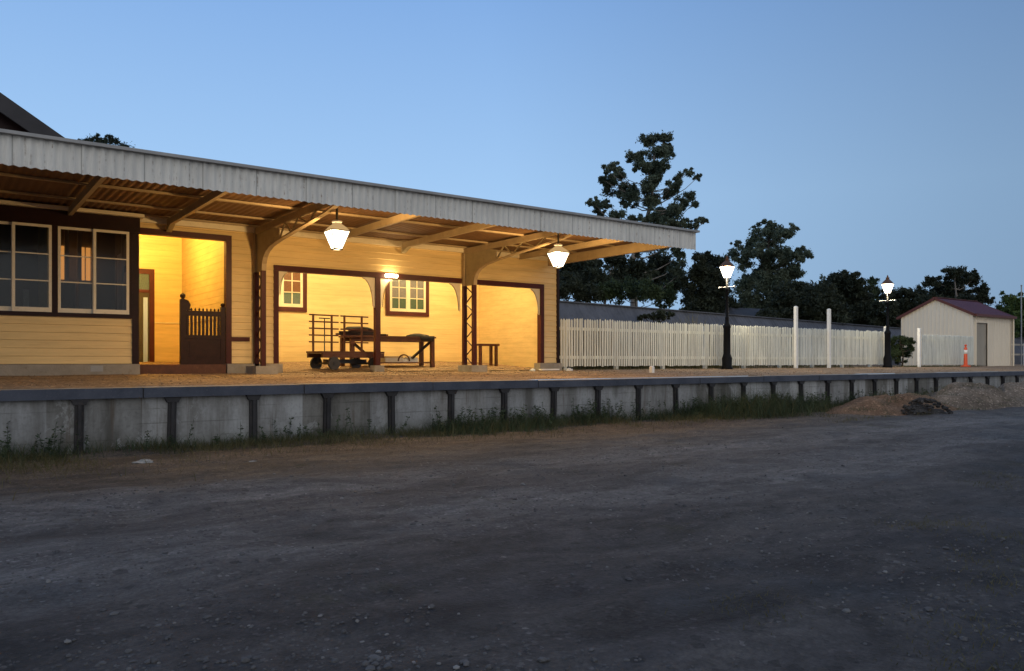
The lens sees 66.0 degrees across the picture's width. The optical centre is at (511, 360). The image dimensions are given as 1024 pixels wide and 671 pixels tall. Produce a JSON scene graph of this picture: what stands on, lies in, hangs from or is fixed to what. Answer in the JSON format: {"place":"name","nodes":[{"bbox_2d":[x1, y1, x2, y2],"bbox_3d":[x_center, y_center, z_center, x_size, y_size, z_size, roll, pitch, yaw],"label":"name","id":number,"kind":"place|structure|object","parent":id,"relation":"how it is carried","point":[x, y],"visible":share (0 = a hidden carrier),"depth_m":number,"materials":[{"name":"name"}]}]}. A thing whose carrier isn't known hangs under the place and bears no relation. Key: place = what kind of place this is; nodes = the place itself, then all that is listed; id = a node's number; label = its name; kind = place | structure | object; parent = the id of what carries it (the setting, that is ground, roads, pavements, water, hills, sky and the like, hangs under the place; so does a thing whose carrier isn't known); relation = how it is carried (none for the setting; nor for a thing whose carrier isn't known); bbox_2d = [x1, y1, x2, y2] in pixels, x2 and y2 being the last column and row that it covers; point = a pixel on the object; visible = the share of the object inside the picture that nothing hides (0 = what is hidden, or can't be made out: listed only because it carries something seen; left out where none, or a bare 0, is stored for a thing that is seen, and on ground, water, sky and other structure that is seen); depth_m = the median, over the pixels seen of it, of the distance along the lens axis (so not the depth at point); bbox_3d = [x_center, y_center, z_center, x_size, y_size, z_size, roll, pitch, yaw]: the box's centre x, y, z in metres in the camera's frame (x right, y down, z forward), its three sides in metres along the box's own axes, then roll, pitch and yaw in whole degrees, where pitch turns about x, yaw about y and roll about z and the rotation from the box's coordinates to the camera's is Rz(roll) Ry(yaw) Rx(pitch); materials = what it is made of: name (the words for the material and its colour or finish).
{"place":"outdoors","nodes":[
{"label":"outdoors","id":0,"kind":"place"},
{"bbox_2d":[403,356,418,361],"bbox_3d":[-2.819,-0.063,21.538,0.581,0.202,0.264,0,0,-36],"label":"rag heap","id":1,"kind":"object","parent":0,"point":[405,359],"visible":0.86,"depth_m":21.50,"materials":[{"name":"white fabric"}]},
{"bbox_2d":[0,407,1023,670],"bbox_3d":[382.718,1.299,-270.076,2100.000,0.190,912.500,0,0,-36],"label":"ground","id":2,"kind":"structure","parent":0,"point":[490,571],"depth_m":5.47,"materials":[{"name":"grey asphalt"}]},
{"bbox_2d":[132,458,153,462],"bbox_3d":[-4.749,1.284,10.138,0.263,0.057,0.137,0,0,-36],"label":"paper scrap","id":3,"kind":"object","parent":2,"relation":"on","point":[143,460],"visible":0.99,"depth_m":10.13,"materials":[{"name":"white paper"}]},
{"bbox_2d":[0,371,1023,456],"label":"platform wall","id":4,"kind":"structure","parent":2,"relation":"on","point":[101,414],"depth_m":13.10,"materials":[{"name":"concrete"}]},
{"bbox_2d":[0,384,1023,465],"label":"weeds","id":5,"kind":"object","parent":2,"relation":"on","point":[709,407],"visible":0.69,"depth_m":15.18,"materials":[{"name":"green plant"}]},
{"bbox_2d":[826,393,961,415],"bbox_3d":[10.121,1.112,20.944,6.249,0.509,2.494,0,0,-36],"label":"dirt heap","id":6,"kind":"object","parent":2,"relation":"on","point":[894,408],"visible":0.66,"depth_m":19.82,"materials":[{"name":"brown soil"}]},
{"bbox_2d":[906,403,946,414],"bbox_3d":[10.258,1.214,19.599,1.488,0.340,0.947,0,0,-36],"label":"rubble heap","id":7,"kind":"object","parent":2,"relation":"on","point":[920,407],"visible":0.56,"depth_m":19.29,"materials":[{"name":"grey stone"}]},
{"bbox_2d":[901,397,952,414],"bbox_3d":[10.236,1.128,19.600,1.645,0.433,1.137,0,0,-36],"label":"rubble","id":8,"kind":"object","parent":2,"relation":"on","point":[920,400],"visible":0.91,"depth_m":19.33,"materials":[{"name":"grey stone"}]},
{"bbox_2d":[924,382,1023,409],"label":"dirt heap","id":9,"kind":"object","parent":2,"relation":"on","point":[990,397],"visible":0.81,"depth_m":22.15,"materials":[{"name":"grey gravel"}]},
{"bbox_2d":[998,381,1023,400],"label":"dirt heap","id":10,"kind":"object","parent":2,"relation":"on","point":[1013,388],"visible":0.54,"depth_m":25.44,"materials":[{"name":"grey gravel"}]},
{"bbox_2d":[0,364,1023,388],"bbox_3d":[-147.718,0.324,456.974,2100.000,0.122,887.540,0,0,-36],"label":"platform ground","id":11,"kind":"structure","parent":0,"point":[24,382],"depth_m":16.70,"materials":[{"name":"gravel"}]},
{"bbox_2d":[77,133,133,147],"bbox_3d":[-20.471,-5.689,39.428,3.150,12.164,4.190,0,0,-36],"label":"round tree","id":12,"kind":"object","parent":11,"relation":"on","point":[110,139],"visible":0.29,"depth_m":39.68,"materials":[{"name":"green plant"}]},
{"bbox_2d":[0,92,699,375],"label":"station building","id":13,"kind":"structure","parent":11,"relation":"on","point":[115,259],"depth_m":17.21,"materials":[{"name":"beige paint"}]},
{"bbox_2d":[0,221,51,311],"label":"window frame","id":14,"kind":"structure","parent":13,"relation":"in","point":[2,308],"depth_m":14.82,"materials":[{"name":"paint"}]},
{"bbox_2d":[61,246,89,280],"bbox_3d":[-9.486,-2.113,17.122,0.583,0.718,0.046,0,0,-36],"label":"lit inner window","id":15,"kind":"structure","parent":13,"relation":"in","point":[62,247],"depth_m":17.21,"materials":[{"name":"orange glass"}]},
{"bbox_2d":[58,226,128,314],"bbox_3d":[-8.254,-1.765,15.576,1.251,1.666,0.085,0,0,-36],"label":"window frame","id":16,"kind":"structure","parent":13,"relation":"in","point":[64,310],"depth_m":15.55,"materials":[{"name":"paint"}]},
{"bbox_2d":[279,272,306,311],"bbox_3d":[-6.443,-2.141,21.995,1.503,1.519,0.053,0,0,-36],"label":"shelter window","id":17,"kind":"structure","parent":13,"relation":"in","point":[293,296],"depth_m":22.20,"materials":[{"name":"red paint"}]},
{"bbox_2d":[323,207,350,250],"bbox_3d":[-3.193,-2.496,14.382,0.374,0.948,0.374,0,0,-36],"label":"hanging lantern","id":18,"kind":"object","parent":13,"relation":"hanging from","point":[336,232],"visible":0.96,"depth_m":14.30,"materials":[{"name":"white glass"}]},
{"bbox_2d":[306,314,383,369],"bbox_3d":[-4.101,-0.464,19.522,0.884,1.360,1.800,0,0,45],"label":"luggage trolley","id":19,"kind":"object","parent":13,"relation":"on","point":[333,362],"visible":0.91,"depth_m":19.37,"materials":[{"name":"brown wood"}]},
{"bbox_2d":[338,335,435,367],"bbox_3d":[-3.326,-0.223,21.212,2.534,0.864,0.753,0,0,-36],"label":"workbench","id":20,"kind":"object","parent":13,"relation":"on","point":[420,351],"visible":0.59,"depth_m":21.18,"materials":[{"name":"brown paint"}]},
{"bbox_2d":[336,330,387,335],"bbox_3d":[-3.912,-0.740,20.708,1.507,0.162,0.270,0,0,-36],"label":"timber bundle","id":21,"kind":"object","parent":20,"relation":"on","point":[358,332],"visible":0.52,"depth_m":20.52,"materials":[{"name":"brown paint"}]},
{"bbox_2d":[346,326,372,329],"bbox_3d":[-4.005,-0.862,20.555,0.836,0.078,0.408,0,0,-36],"label":"tarpaulin","id":22,"kind":"object","parent":21,"relation":"on","point":[355,327],"visible":0.87,"depth_m":20.41,"materials":[{"name":"fabric"}]},
{"bbox_2d":[381,356,402,361],"bbox_3d":[-3.252,-0.042,21.271,0.540,0.160,0.320,0,0,-36],"label":"cardboard carton","id":23,"kind":"object","parent":20,"relation":"on","point":[390,359],"visible":0.75,"depth_m":21.13,"materials":[{"name":"cardboard"}]},
{"bbox_2d":[406,333,434,341],"bbox_3d":[-2.553,-0.639,21.661,0.656,0.228,0.587,0,0,-36],"label":"cover sheet","id":24,"kind":"object","parent":20,"relation":"on","point":[424,337],"visible":0.91,"depth_m":21.52,"materials":[{"name":"fabric"}]},
{"bbox_2d":[384,274,397,277],"bbox_3d":[-2.994,-2.111,19.594,0.340,0.078,0.108,0,0,-36],"label":"wall lamp","id":25,"kind":"object","parent":13,"relation":"attached to","point":[391,275],"visible":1,"depth_m":19.54,"materials":[{"name":"white glass"}]},
{"bbox_2d":[385,279,428,316],"bbox_3d":[-3.218,-2.141,24.348,1.503,1.519,0.053,0,0,-36],"label":"shelter window","id":26,"kind":"structure","parent":13,"relation":"in","point":[402,297],"depth_m":24.31,"materials":[{"name":"red paint"}]},
{"bbox_2d":[477,344,499,365],"bbox_3d":[-0.779,-0.162,23.347,0.733,0.674,0.400,0,0,-36],"label":"stool","id":27,"kind":"object","parent":13,"relation":"on","point":[490,354],"visible":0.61,"depth_m":23.37,"materials":[{"name":"brown wood"}]},
{"bbox_2d":[547,233,569,267],"bbox_3d":[1.024,-2.515,17.458,0.374,0.909,0.374,0,0,-36],"label":"hanging lantern","id":28,"kind":"object","parent":13,"relation":"hanging from","point":[558,254],"visible":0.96,"depth_m":17.38,"materials":[{"name":"white glass"}]},
{"bbox_2d":[559,271,604,302],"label":"shrub","id":29,"kind":"object","parent":11,"relation":"on","point":[569,285],"visible":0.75,"depth_m":44.40,"materials":[{"name":"green plant"}]},
{"bbox_2d":[559,252,658,303],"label":"smaller tree","id":30,"kind":"object","parent":11,"relation":"on","point":[592,271],"visible":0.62,"depth_m":52.30,"materials":[{"name":"green plant"}]},
{"bbox_2d":[595,274,677,308],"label":"shrub","id":31,"kind":"object","parent":11,"relation":"on","point":[643,290],"visible":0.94,"depth_m":44.99,"materials":[{"name":"green plant"}]},
{"bbox_2d":[585,130,708,306],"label":"gum tree","id":32,"kind":"object","parent":11,"relation":"on","point":[654,170],"visible":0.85,"depth_m":59.51,"materials":[{"name":"green plant"}]},
{"bbox_2d":[649,366,653,372],"bbox_3d":[3.782,0.257,21.327,0.100,0.240,0.100,0,0,-36],"label":"white peg","id":33,"kind":"object","parent":11,"relation":"on","point":[651,369],"visible":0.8,"depth_m":21.29,"materials":[{"name":"paint"}]},
{"bbox_2d":[637,309,675,337],"bbox_3d":[6.729,-0.995,36.240,1.746,2.750,2.039,0,0,-36],"label":"shrub","id":34,"kind":"object","parent":11,"relation":"on","point":[661,315],"visible":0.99,"depth_m":35.89,"materials":[{"name":"green plant"}]},
{"bbox_2d":[645,250,683,306],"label":"smaller tree","id":35,"kind":"object","parent":11,"relation":"on","point":[659,260],"visible":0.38,"depth_m":66.35,"materials":[{"name":"green plant"}]},
{"bbox_2d":[677,250,744,312],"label":"bushy tree","id":36,"kind":"object","parent":11,"relation":"on","point":[705,293],"visible":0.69,"depth_m":53.12,"materials":[{"name":"green plant"}]},
{"bbox_2d":[559,318,883,369],"bbox_3d":[8.537,-0.448,28.165,17.795,1.645,0.178,0,0,-36],"label":"picket fence","id":37,"kind":"object","parent":11,"relation":"on","point":[777,351],"visible":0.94,"depth_m":26.69,"materials":[{"name":"white paint"}]},
{"bbox_2d":[718,256,735,368],"bbox_3d":[7.268,-1.612,26.655,0.380,3.889,0.726,0,0,-36],"label":"lamp post","id":38,"kind":"object","parent":11,"relation":"on","point":[726,266],"visible":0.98,"depth_m":26.57,"materials":[{"name":"black metal"}]},
{"bbox_2d":[721,307,759,315],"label":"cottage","id":39,"kind":"structure","parent":11,"relation":"on","point":[746,311],"depth_m":53.34,"materials":[{"name":"metal"}]},
{"bbox_2d":[724,219,814,308],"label":"gum tree","id":40,"kind":"object","parent":11,"relation":"on","point":[765,275],"visible":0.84,"depth_m":69.18,"materials":[{"name":"green plant"}]},
{"bbox_2d":[794,306,797,367],"bbox_3d":[10.619,-0.836,29.496,0.110,2.419,0.110,0,0,-36],"label":"white post","id":41,"kind":"object","parent":11,"relation":"on","point":[795,336],"visible":0.82,"depth_m":29.46,"materials":[{"name":"paint"}]},
{"bbox_2d":[755,277,854,323],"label":"bushy tree","id":42,"kind":"object","parent":11,"relation":"on","point":[813,301],"visible":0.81,"depth_m":48.83,"materials":[{"name":"green plant"}]},
{"bbox_2d":[819,273,826,282],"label":"slender tree","id":43,"kind":"object","parent":11,"relation":"on","point":[821,277],"visible":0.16,"depth_m":74.55,"materials":[{"name":"green plant"}]},
{"bbox_2d":[827,309,830,367],"bbox_3d":[12.371,-0.829,30.775,0.110,2.405,0.110,0,0,-36],"label":"white post","id":44,"kind":"object","parent":11,"relation":"on","point":[828,338],"visible":0.82,"depth_m":30.74,"materials":[{"name":"paint"}]},
{"bbox_2d":[818,269,875,324],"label":"bushy tree","id":45,"kind":"object","parent":11,"relation":"on","point":[853,292],"visible":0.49,"depth_m":56.28,"materials":[{"name":"green plant"}]},
{"bbox_2d":[867,275,880,302],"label":"poplar tree","id":46,"kind":"object","parent":11,"relation":"on","point":[874,284],"visible":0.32,"depth_m":63.52,"materials":[{"name":"green plant"}]},
{"bbox_2d":[879,275,895,367],"bbox_3d":[15.634,-1.620,32.821,0.380,3.901,0.726,0,0,-36],"label":"lamp post","id":47,"kind":"object","parent":11,"relation":"on","point":[887,284],"visible":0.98,"depth_m":32.74,"materials":[{"name":"black metal"}]},
{"bbox_2d":[891,335,916,365],"bbox_3d":[18.081,-0.381,36.524,2.032,1.689,1.285,0,0,-36],"label":"leafy bush","id":48,"kind":"object","parent":11,"relation":"on","point":[898,350],"visible":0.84,"depth_m":36.25,"materials":[{"name":"green plant"}]},
{"bbox_2d":[865,284,947,327],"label":"bushy tree","id":49,"kind":"object","parent":11,"relation":"on","point":[902,304],"visible":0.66,"depth_m":55.09,"materials":[{"name":"green plant"}]},
{"bbox_2d":[917,328,920,366],"bbox_3d":[18.017,-0.534,34.894,0.110,1.816,0.110,0,0,-36],"label":"white post","id":50,"kind":"object","parent":11,"relation":"on","point":[918,347],"visible":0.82,"depth_m":34.86,"materials":[{"name":"paint"}]},
{"bbox_2d":[921,334,973,365],"bbox_3d":[20.276,-0.418,36.729,4.963,1.584,0.178,0,0,-36],"label":"picket fence","id":51,"kind":"object","parent":11,"relation":"on","point":[947,350],"visible":0.95,"depth_m":36.50,"materials":[{"name":"white paint"}]},
{"bbox_2d":[896,297,1016,365],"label":"garden shed","id":52,"kind":"structure","parent":11,"relation":"on","point":[989,329],"depth_m":40.99,"materials":[{"name":"beige metal"}]},
{"bbox_2d":[977,323,985,365],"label":"door","id":53,"kind":"structure","parent":52,"relation":"in","point":[981,327],"depth_m":40.18,"materials":[{"name":"grey metal"}]},
{"bbox_2d":[920,265,995,305],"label":"gum tree","id":54,"kind":"object","parent":11,"relation":"on","point":[954,283],"visible":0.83,"depth_m":84.72,"materials":[{"name":"green plant"}]},
{"bbox_2d":[961,344,970,366],"bbox_3d":[21.110,-0.240,36.693,0.420,1.040,0.409,0,0,-36],"label":"safety bollard","id":55,"kind":"object","parent":11,"relation":"on","point":[965,364],"visible":1,"depth_m":36.63,"materials":[{"name":"orange plastic"}]},
{"bbox_2d":[994,290,1023,353],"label":"leafy tree","id":56,"kind":"object","parent":11,"relation":"on","point":[1012,304],"visible":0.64,"depth_m":61.60,"materials":[{"name":"green plant"}]},
{"bbox_2d":[1014,343,1023,365],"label":"rail fence","id":57,"kind":"object","parent":11,"relation":"on","point":[1023,351],"visible":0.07,"depth_m":44.70,"materials":[{"name":"white paint"}]},
{"bbox_2d":[1020,285,1021,365],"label":"thin pole","id":58,"kind":"object","parent":11,"relation":"on","point":[1021,325],"visible":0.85,"depth_m":44.46,"materials":[{"name":"grey metal"}]},
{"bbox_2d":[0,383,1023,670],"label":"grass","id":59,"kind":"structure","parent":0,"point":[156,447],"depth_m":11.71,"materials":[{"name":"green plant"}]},
{"bbox_2d":[0,0,1023,386],"label":"sky","id":60,"kind":"structure","parent":0,"point":[890,133],"materials":[{"name":"blue"}]},
{"bbox_2d":[559,312,978,369],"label":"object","id":61,"kind":"structure","parent":0,"point":[596,367],"depth_m":27.23,"materials":[{"name":"wood"}]},
{"bbox_2d":[559,300,1023,366],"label":"long shed","id":62,"kind":"structure","parent":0,"point":[588,311],"depth_m":39.87,"materials":[{"name":"grey metal"}]}
]}

